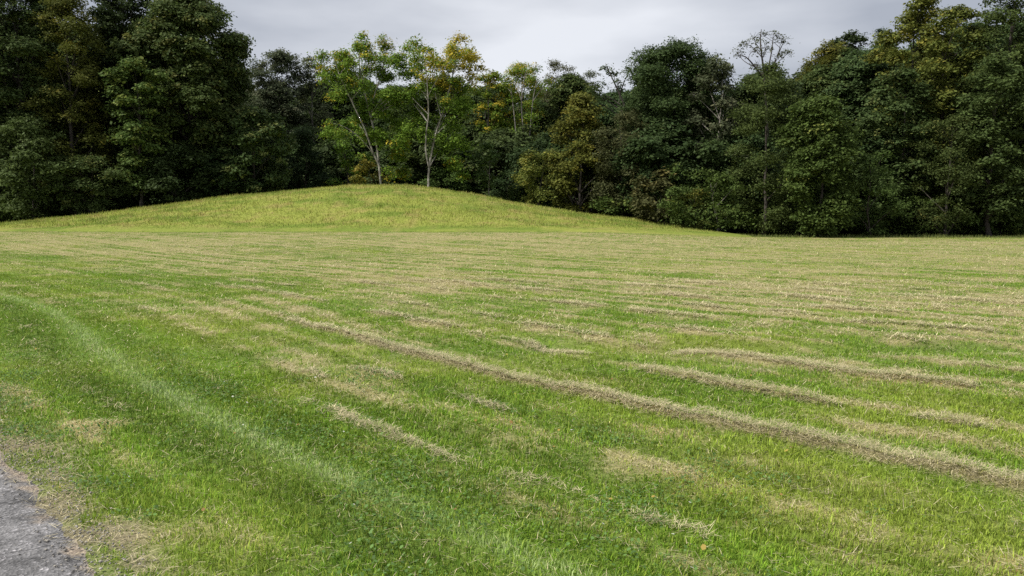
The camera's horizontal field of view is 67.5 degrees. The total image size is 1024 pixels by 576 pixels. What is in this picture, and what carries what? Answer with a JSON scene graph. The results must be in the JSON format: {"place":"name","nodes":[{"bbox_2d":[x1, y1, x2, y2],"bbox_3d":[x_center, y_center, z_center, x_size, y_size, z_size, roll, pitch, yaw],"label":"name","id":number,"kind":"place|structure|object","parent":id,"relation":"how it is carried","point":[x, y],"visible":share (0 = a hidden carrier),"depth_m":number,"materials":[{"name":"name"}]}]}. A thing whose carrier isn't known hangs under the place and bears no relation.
{"place":"outdoors","nodes":[
{"label":"outdoors","id":0,"kind":"place"},
{"bbox_2d":[0,451,94,575],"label":"path","id":1,"kind":"structure","parent":0,"point":[13,542],"depth_m":3.92,"materials":[{"name":"grey gravel"}]},
{"bbox_2d":[0,401,163,575],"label":"gravel","id":2,"kind":"structure","parent":1,"relation":"on","point":[82,536],"depth_m":4.17,"materials":[{"name":"grey gravel"}]},
{"bbox_2d":[0,183,751,236],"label":"mound","id":3,"kind":"object","parent":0,"point":[222,228],"visible":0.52,"depth_m":59.55,"materials":[{"name":"green plant"}]},
{"bbox_2d":[0,16,24,147],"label":"oak tree","id":4,"kind":"object","parent":3,"relation":"on","point":[11,84],"visible":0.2,"depth_m":75.23,"materials":[{"name":"green plant"}]},
{"bbox_2d":[0,45,35,120],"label":"woodland tree","id":5,"kind":"object","parent":3,"relation":"on","point":[13,63],"visible":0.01,"depth_m":80.47,"materials":[{"name":"green plant"}]},
{"bbox_2d":[0,113,75,220],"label":"tree","id":6,"kind":"object","parent":3,"relation":"on","point":[30,157],"visible":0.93,"depth_m":67.87,"materials":[{"name":"green plant"}]},
{"bbox_2d":[0,36,83,140],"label":"woodland tree","id":7,"kind":"object","parent":3,"relation":"on","point":[23,61],"depth_m":81.50,"materials":[{"name":"green plant"}]},
{"bbox_2d":[0,0,94,218],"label":"oak tree","id":8,"kind":"object","parent":3,"relation":"on","point":[24,42],"visible":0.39,"depth_m":71.95,"materials":[{"name":"green plant"}]},
{"bbox_2d":[17,0,120,214],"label":"elm tree","id":9,"kind":"object","parent":3,"relation":"on","point":[63,7],"visible":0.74,"depth_m":71.76,"materials":[{"name":"green plant"}]},
{"bbox_2d":[29,140,108,215],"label":"woodland tree","id":10,"kind":"object","parent":3,"relation":"on","point":[66,193],"visible":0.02,"depth_m":77.17,"materials":[{"name":"green plant"}]},
{"bbox_2d":[32,32,119,131],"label":"woodland tree","id":11,"kind":"object","parent":3,"relation":"on","point":[69,57],"visible":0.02,"depth_m":83.36,"materials":[{"name":"green plant"}]},
{"bbox_2d":[23,152,139,214],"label":"bush","id":12,"kind":"object","parent":3,"relation":"on","point":[83,166],"visible":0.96,"depth_m":69.71,"materials":[{"name":"green plant"}]},
{"bbox_2d":[72,0,176,168],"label":"oak tree","id":13,"kind":"object","parent":3,"relation":"on","point":[113,17],"visible":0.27,"depth_m":77.73,"materials":[{"name":"green plant"}]},
{"bbox_2d":[70,22,180,144],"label":"woodland tree","id":14,"kind":"object","parent":3,"relation":"on","point":[108,62],"visible":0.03,"depth_m":80.26,"materials":[{"name":"green plant"}]},
{"bbox_2d":[98,55,176,207],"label":"locust tree","id":15,"kind":"object","parent":3,"relation":"on","point":[134,162],"visible":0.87,"depth_m":72.03,"materials":[{"name":"green plant"}]},
{"bbox_2d":[92,132,195,207],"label":"woodland tree","id":16,"kind":"object","parent":3,"relation":"on","point":[114,159],"visible":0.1,"depth_m":76.54,"materials":[{"name":"green plant"}]},
{"bbox_2d":[124,143,236,204],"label":"bush","id":17,"kind":"object","parent":3,"relation":"on","point":[173,149],"visible":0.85,"depth_m":74.09,"materials":[{"name":"green plant"}]},
{"bbox_2d":[105,0,257,178],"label":"oak tree","id":18,"kind":"object","parent":3,"relation":"on","point":[216,86],"visible":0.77,"depth_m":75.45,"materials":[{"name":"green plant"}]},
{"bbox_2d":[179,145,265,198],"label":"woodland tree","id":19,"kind":"object","parent":3,"relation":"on","point":[215,191],"visible":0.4,"depth_m":76.65,"materials":[{"name":"green plant"}]},
{"bbox_2d":[209,103,299,194],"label":"beech tree","id":20,"kind":"object","parent":3,"relation":"on","point":[245,119],"visible":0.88,"depth_m":76.71,"materials":[{"name":"green plant"}]},
{"bbox_2d":[244,47,318,151],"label":"ash tree","id":21,"kind":"object","parent":3,"relation":"on","point":[281,86],"visible":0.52,"depth_m":92.67,"materials":[{"name":"green plant"}]},
{"bbox_2d":[267,139,340,189],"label":"woodland tree","id":22,"kind":"object","parent":3,"relation":"on","point":[309,180],"visible":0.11,"depth_m":91.11,"materials":[{"name":"green plant"}]},
{"bbox_2d":[283,124,333,190],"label":"cedar tree","id":23,"kind":"object","parent":3,"relation":"on","point":[304,150],"visible":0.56,"depth_m":86.60,"materials":[{"name":"green plant"}]},
{"bbox_2d":[304,124,391,186],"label":"woodland tree","id":24,"kind":"object","parent":3,"relation":"on","point":[335,170],"visible":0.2,"depth_m":91.02,"materials":[{"name":"green plant"}]},
{"bbox_2d":[319,118,376,185],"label":"cherry tree","id":25,"kind":"object","parent":3,"relation":"on","point":[346,155],"visible":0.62,"depth_m":82.66,"materials":[{"name":"green plant"}]},
{"bbox_2d":[306,29,415,183],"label":"birch tree","id":26,"kind":"object","parent":3,"relation":"on","point":[345,62],"visible":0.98,"depth_m":76.74,"materials":[{"name":"green plant"}]},
{"bbox_2d":[345,156,386,184],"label":"tree","id":27,"kind":"object","parent":3,"relation":"on","point":[359,177],"visible":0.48,"depth_m":80.92,"materials":[{"name":"green plant"}]},
{"bbox_2d":[354,138,435,185],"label":"woodland tree","id":28,"kind":"object","parent":3,"relation":"on","point":[382,159],"visible":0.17,"depth_m":90.58,"materials":[{"name":"green plant"}]},
{"bbox_2d":[377,101,425,185],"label":"tree","id":29,"kind":"object","parent":3,"relation":"on","point":[412,154],"visible":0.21,"depth_m":90.96,"materials":[{"name":"green plant"}]},
{"bbox_2d":[381,127,468,189],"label":"woodland tree","id":30,"kind":"object","parent":3,"relation":"on","point":[436,161],"visible":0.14,"depth_m":90.27,"materials":[{"name":"green plant"}]},
{"bbox_2d":[394,30,489,186],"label":"birch tree","id":31,"kind":"object","parent":3,"relation":"on","point":[452,51],"visible":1,"depth_m":76.16,"materials":[{"name":"green plant"}]},
{"bbox_2d":[412,124,473,191],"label":"tree","id":32,"kind":"object","parent":3,"relation":"on","point":[463,186],"visible":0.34,"depth_m":89.26,"materials":[{"name":"green plant"}]},
{"bbox_2d":[417,144,504,194],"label":"woodland tree","id":33,"kind":"object","parent":3,"relation":"on","point":[476,190],"visible":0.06,"depth_m":91.69,"materials":[{"name":"green plant"}]},
{"bbox_2d":[464,142,503,194],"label":"sapling","id":34,"kind":"object","parent":3,"relation":"on","point":[490,158],"visible":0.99,"depth_m":78.89,"materials":[{"name":"green plant"}]},
{"bbox_2d":[452,122,547,199],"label":"woodland tree","id":35,"kind":"object","parent":3,"relation":"on","point":[502,140],"visible":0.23,"depth_m":90.54,"materials":[{"name":"green plant"}]},
{"bbox_2d":[489,164,517,200],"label":"tree","id":36,"kind":"object","parent":3,"relation":"on","point":[499,193],"visible":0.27,"depth_m":87.32,"materials":[{"name":"green plant"}]},
{"bbox_2d":[496,62,555,145],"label":"poplar tree","id":37,"kind":"object","parent":3,"relation":"on","point":[521,71],"visible":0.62,"depth_m":92.47,"materials":[{"name":"green plant"}]},
{"bbox_2d":[508,147,569,205],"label":"maple tree","id":38,"kind":"object","parent":3,"relation":"on","point":[524,176],"visible":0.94,"depth_m":73.98,"materials":[{"name":"green plant"}]},
{"bbox_2d":[542,90,620,214],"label":"maple tree","id":39,"kind":"object","parent":3,"relation":"on","point":[582,119],"visible":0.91,"depth_m":75.11,"materials":[{"name":"green plant"}]},
{"bbox_2d":[586,62,640,218],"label":"oak tree","id":40,"kind":"object","parent":3,"relation":"on","point":[617,87],"visible":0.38,"depth_m":77.80,"materials":[{"name":"green plant"}]},
{"bbox_2d":[584,108,658,217],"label":"beech tree","id":41,"kind":"object","parent":3,"relation":"on","point":[628,117],"visible":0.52,"depth_m":72.31,"materials":[{"name":"green plant"}]},
{"bbox_2d":[610,87,678,141],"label":"woodland tree","id":42,"kind":"object","parent":3,"relation":"on","point":[624,99],"visible":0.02,"depth_m":84.16,"materials":[{"name":"green plant"}]},
{"bbox_2d":[624,166,685,224],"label":"bush","id":43,"kind":"object","parent":3,"relation":"on","point":[663,175],"visible":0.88,"depth_m":67.55,"materials":[{"name":"green plant"}]},
{"bbox_2d":[604,116,710,222],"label":"woodland tree","id":44,"kind":"object","parent":3,"relation":"on","point":[653,147],"visible":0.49,"depth_m":69.66,"materials":[{"name":"green plant"}]},
{"bbox_2d":[613,34,740,223],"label":"oak tree","id":45,"kind":"object","parent":3,"relation":"on","point":[652,75],"visible":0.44,"depth_m":72.52,"materials":[{"name":"green plant"}]},
{"bbox_2d":[677,185,713,229],"bbox_3d":[15.761,-6.721,65.375,4.019,4.009,3.707,0,5,0],"label":"bush","id":46,"kind":"object","parent":3,"relation":"on","point":[694,205],"visible":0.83,"depth_m":64.80,"materials":[{"name":"green plant"}]},
{"bbox_2d":[693,170,754,231],"bbox_3d":[17.625,-7.143,64.567,4.748,5.572,4.722,-1,5,-8],"label":"bush","id":47,"kind":"object","parent":3,"relation":"on","point":[718,179],"visible":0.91,"depth_m":64.43,"materials":[{"name":"green plant"}]},
{"bbox_2d":[709,89,770,232],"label":"woodland tree","id":48,"kind":"object","parent":3,"relation":"on","point":[726,95],"visible":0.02,"depth_m":76.82,"materials":[{"name":"green plant"}]},
{"bbox_2d":[702,125,790,233],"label":"woodland tree","id":49,"kind":"object","parent":3,"relation":"on","point":[758,142],"visible":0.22,"depth_m":68.78,"materials":[{"name":"green plant"}]},
{"bbox_2d":[729,29,793,232],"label":"ash tree","id":50,"kind":"object","parent":3,"relation":"on","point":[754,65],"visible":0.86,"depth_m":70.54,"materials":[{"name":"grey plant"}]},
{"bbox_2d":[723,61,806,234],"bbox_3d":[21.310,-11.511,64.522,7.370,14.953,8.075,0,5,0],"label":"oak tree","id":51,"kind":"object","parent":3,"relation":"on","point":[771,88],"visible":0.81,"depth_m":63.71,"materials":[{"name":"green plant"}]},
{"bbox_2d":[719,69,814,232],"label":"woodland tree","id":52,"kind":"object","parent":3,"relation":"on","point":[744,94],"visible":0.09,"depth_m":74.75,"materials":[{"name":"green plant"}]},
{"bbox_2d":[752,142,830,233],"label":"woodland tree","id":53,"kind":"object","parent":3,"relation":"on","point":[816,177],"visible":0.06,"depth_m":69.34,"materials":[{"name":"green plant"}]},
{"bbox_2d":[771,91,868,237],"bbox_3d":[24.673,-9.461,60.973,7.875,12.181,6.839,0,5,0],"label":"oak tree","id":54,"kind":"object","parent":3,"relation":"on","point":[820,218],"visible":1,"depth_m":59.83,"materials":[{"name":"green plant"}]},
{"bbox_2d":[775,63,864,126],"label":"woodland tree","id":55,"kind":"object","parent":3,"relation":"on","point":[819,77],"visible":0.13,"depth_m":78.45,"materials":[{"name":"green plant"}]},
{"bbox_2d":[818,126,938,233],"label":"woodland tree","id":56,"kind":"object","parent":3,"relation":"on","point":[875,142],"visible":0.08,"depth_m":68.06,"materials":[{"name":"green plant"}]},
{"bbox_2d":[845,147,915,235],"bbox_3d":[29.519,-7.547,61.778,5.605,7.469,5.870,-3,6,-31],"label":"tree","id":57,"kind":"object","parent":3,"relation":"on","point":[898,204],"visible":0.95,"depth_m":61.42,"materials":[{"name":"green plant"}]},
{"bbox_2d":[0,229,1023,575],"bbox_3d":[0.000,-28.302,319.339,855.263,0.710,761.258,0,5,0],"label":"ground","id":58,"kind":"structure","parent":0,"point":[446,251],"depth_m":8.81,"materials":[{"name":"green plant"}]},
{"bbox_2d":[76,151,144,211],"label":"woodland tree","id":59,"kind":"object","parent":58,"relation":"on","point":[88,174],"visible":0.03,"depth_m":77.72,"materials":[{"name":"green plant"}]},
{"bbox_2d":[241,113,311,190],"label":"woodland tree","id":60,"kind":"object","parent":58,"relation":"on","point":[286,127],"visible":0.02,"depth_m":91.22,"materials":[{"name":"green plant"}]},
{"bbox_2d":[242,92,318,136],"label":"woodland tree","id":61,"kind":"object","parent":58,"relation":"on","point":[281,105],"visible":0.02,"depth_m":100.06,"materials":[{"name":"green plant"}]},
{"bbox_2d":[288,54,337,149],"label":"ash tree","id":62,"kind":"object","parent":58,"relation":"on","point":[322,107],"visible":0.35,"depth_m":96.45,"materials":[{"name":"green plant"}]},
{"bbox_2d":[298,81,349,150],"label":"woodland tree","id":63,"kind":"object","parent":58,"relation":"on","point":[324,103],"visible":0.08,"depth_m":102.32,"materials":[{"name":"green plant"}]},
{"bbox_2d":[314,83,386,182],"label":"woodland tree","id":64,"kind":"object","parent":58,"relation":"on","point":[349,108],"visible":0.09,"depth_m":101.75,"materials":[{"name":"green plant"}]},
{"bbox_2d":[329,70,381,91],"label":"woodland tree","id":65,"kind":"object","parent":58,"relation":"on","point":[359,80],"depth_m":110.29,"materials":[{"name":"green plant"}]},
{"bbox_2d":[366,84,439,148],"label":"woodland tree","id":66,"kind":"object","parent":58,"relation":"on","point":[383,125],"visible":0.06,"depth_m":99.18,"materials":[{"name":"green plant"}]},
{"bbox_2d":[418,72,471,138],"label":"woodland tree","id":67,"kind":"object","parent":58,"relation":"on","point":[433,99],"visible":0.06,"depth_m":101.34,"materials":[{"name":"green plant"}]},
{"bbox_2d":[456,86,515,185],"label":"woodland tree","id":68,"kind":"object","parent":58,"relation":"on","point":[470,131],"visible":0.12,"depth_m":99.20,"materials":[{"name":"green plant"}]},
{"bbox_2d":[468,69,514,146],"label":"poplar tree","id":69,"kind":"object","parent":58,"relation":"on","point":[487,79],"visible":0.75,"depth_m":94.66,"materials":[{"name":"green plant"}]},
{"bbox_2d":[483,82,532,124],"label":"woodland tree","id":70,"kind":"object","parent":58,"relation":"on","point":[524,98],"visible":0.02,"depth_m":105.55,"materials":[{"name":"green plant"}]},
{"bbox_2d":[0,351,1016,575],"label":"clover","id":71,"kind":"object","parent":58,"relation":"on","point":[427,515],"visible":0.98,"depth_m":4.75,"materials":[{"name":"green plant"}]},
{"bbox_2d":[0,162,1023,235],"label":"undergrowth","id":72,"kind":"object","parent":58,"relation":"on","point":[974,224],"visible":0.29,"depth_m":66.05,"materials":[{"name":"green plant"}]},
{"bbox_2d":[0,232,1023,575],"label":"clippings","id":73,"kind":"object","parent":58,"relation":"on","point":[728,378],"visible":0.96,"depth_m":8.50,"materials":[{"name":"beige plant"}]},
{"bbox_2d":[19,305,1023,549],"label":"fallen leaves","id":74,"kind":"object","parent":58,"relation":"on","point":[703,546],"visible":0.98,"depth_m":5.88,"materials":[{"name":"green plant"}]},
{"bbox_2d":[497,62,548,137],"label":"poplar tree","id":75,"kind":"object","parent":58,"relation":"on","point":[528,84],"visible":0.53,"depth_m":95.63,"materials":[{"name":"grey plant"}]},
{"bbox_2d":[508,98,561,183],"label":"woodland tree","id":76,"kind":"object","parent":58,"relation":"on","point":[544,106],"visible":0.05,"depth_m":101.10,"materials":[{"name":"green plant"}]},
{"bbox_2d":[503,130,578,205],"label":"woodland tree","id":77,"kind":"object","parent":58,"relation":"on","point":[540,143],"visible":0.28,"depth_m":82.83,"materials":[{"name":"green plant"}]},
{"bbox_2d":[535,57,582,135],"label":"hickory tree","id":78,"kind":"object","parent":58,"relation":"on","point":[554,63],"visible":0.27,"depth_m":100.43,"materials":[{"name":"green plant"}]},
{"bbox_2d":[531,72,599,142],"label":"woodland tree","id":79,"kind":"object","parent":58,"relation":"on","point":[566,87],"visible":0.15,"depth_m":98.48,"materials":[{"name":"green plant"}]},
{"bbox_2d":[529,133,624,215],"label":"woodland tree","id":80,"kind":"object","parent":58,"relation":"on","point":[576,177],"visible":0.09,"depth_m":79.67,"materials":[{"name":"green plant"}]},
{"bbox_2d":[582,69,603,97],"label":"hickory tree","id":81,"kind":"object","parent":58,"relation":"on","point":[589,73],"visible":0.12,"depth_m":101.75,"materials":[{"name":"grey plant"}]},
{"bbox_2d":[576,101,625,216],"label":"woodland tree","id":82,"kind":"object","parent":58,"relation":"on","point":[606,120],"visible":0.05,"depth_m":81.65,"materials":[{"name":"green plant"}]},
{"bbox_2d":[593,88,630,107],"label":"woodland tree","id":83,"kind":"object","parent":58,"relation":"on","point":[613,94],"visible":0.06,"depth_m":93.41,"materials":[{"name":"green plant"}]},
{"bbox_2d":[667,127,758,229],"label":"woodland tree","id":84,"kind":"object","parent":58,"relation":"on","point":[715,148],"visible":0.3,"depth_m":68.78,"materials":[{"name":"green plant"}]},
{"bbox_2d":[681,53,753,229],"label":"elm tree","id":85,"kind":"object","parent":58,"relation":"on","point":[724,68],"visible":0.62,"depth_m":69.81,"materials":[{"name":"green plant"}]},
{"bbox_2d":[790,63,814,90],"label":"woodland tree","id":86,"kind":"object","parent":58,"relation":"on","point":[794,75],"depth_m":86.45,"materials":[{"name":"green plant"}]},
{"bbox_2d":[794,39,873,120],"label":"locust tree","id":87,"kind":"object","parent":58,"relation":"on","point":[830,51],"visible":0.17,"depth_m":80.94,"materials":[{"name":"green plant"}]},
{"bbox_2d":[822,29,869,51],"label":"oak tree","id":88,"kind":"object","parent":58,"relation":"on","point":[849,37],"visible":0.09,"depth_m":92.87,"materials":[{"name":"green plant"}]},
{"bbox_2d":[819,46,889,231],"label":"woodland tree","id":89,"kind":"object","parent":58,"relation":"on","point":[848,71],"visible":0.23,"depth_m":76.30,"materials":[{"name":"green plant"}]},
{"bbox_2d":[867,26,894,47],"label":"oak tree","id":90,"kind":"object","parent":58,"relation":"on","point":[879,30],"visible":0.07,"depth_m":91.64,"materials":[{"name":"green plant"}]},
{"bbox_2d":[866,43,908,230],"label":"woodland tree","id":91,"kind":"object","parent":58,"relation":"on","point":[875,46],"depth_m":87.67,"materials":[{"name":"green plant"}]},
{"bbox_2d":[848,65,950,234],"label":"elm tree","id":92,"kind":"object","parent":58,"relation":"on","point":[910,106],"visible":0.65,"depth_m":65.98,"materials":[{"name":"green plant"}]},
{"bbox_2d":[856,61,958,229],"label":"woodland tree","id":93,"kind":"object","parent":58,"relation":"on","point":[883,70],"visible":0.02,"depth_m":78.15,"materials":[{"name":"green plant"}]},
{"bbox_2d":[859,0,956,233],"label":"ash tree","id":94,"kind":"object","parent":58,"relation":"on","point":[910,27],"visible":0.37,"depth_m":70.37,"materials":[{"name":"green plant"}]},
{"bbox_2d":[863,121,968,233],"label":"woodland tree","id":95,"kind":"object","parent":58,"relation":"on","point":[897,131],"visible":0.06,"depth_m":70.18,"materials":[{"name":"green plant"}]},
{"bbox_2d":[870,38,971,226],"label":"woodland tree","id":96,"kind":"object","parent":58,"relation":"on","point":[955,109],"visible":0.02,"depth_m":76.66,"materials":[{"name":"green plant"}]},
{"bbox_2d":[906,113,987,234],"bbox_3d":[36.102,-9.239,63.361,6.592,10.548,7.485,0,5,0],"label":"tree","id":97,"kind":"object","parent":58,"relation":"on","point":[948,179],"visible":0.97,"depth_m":62.69,"materials":[{"name":"green plant"}]},
{"bbox_2d":[899,4,1015,234],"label":"ash tree","id":98,"kind":"object","parent":58,"relation":"on","point":[954,17],"visible":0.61,"depth_m":66.91,"materials":[{"name":"green plant"}]},
{"bbox_2d":[933,18,1022,118],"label":"woodland tree","id":99,"kind":"object","parent":58,"relation":"on","point":[969,46],"visible":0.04,"depth_m":75.51,"materials":[{"name":"green plant"}]},
{"bbox_2d":[937,47,1023,236],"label":"oak tree","id":100,"kind":"object","parent":58,"relation":"on","point":[1003,78],"visible":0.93,"depth_m":62.22,"materials":[{"name":"green plant"}]},
{"bbox_2d":[948,0,1023,234],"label":"oak tree","id":101,"kind":"object","parent":58,"relation":"on","point":[1011,11],"visible":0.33,"depth_m":65.83,"materials":[{"name":"green plant"}]},
{"bbox_2d":[950,19,1023,230],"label":"woodland tree","id":102,"kind":"object","parent":58,"relation":"on","point":[1019,27],"visible":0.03,"depth_m":76.06,"materials":[{"name":"green plant"}]},
{"bbox_2d":[957,141,1023,234],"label":"woodland tree","id":103,"kind":"object","parent":58,"relation":"on","point":[979,211],"depth_m":69.90,"materials":[{"name":"green plant"}]},
{"bbox_2d":[1005,64,1023,187],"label":"oak tree","id":104,"kind":"object","parent":58,"relation":"on","point":[1021,94],"visible":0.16,"depth_m":66.74,"materials":[{"name":"green plant"}]},
{"bbox_2d":[2,0,1023,96],"label":"sky","id":105,"kind":"structure","parent":0,"point":[586,35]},
{"bbox_2d":[731,232,1023,237],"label":"rough grass","id":106,"kind":"structure","parent":0,"point":[903,236],"depth_m":60.69,"materials":[{"name":"green plant"}]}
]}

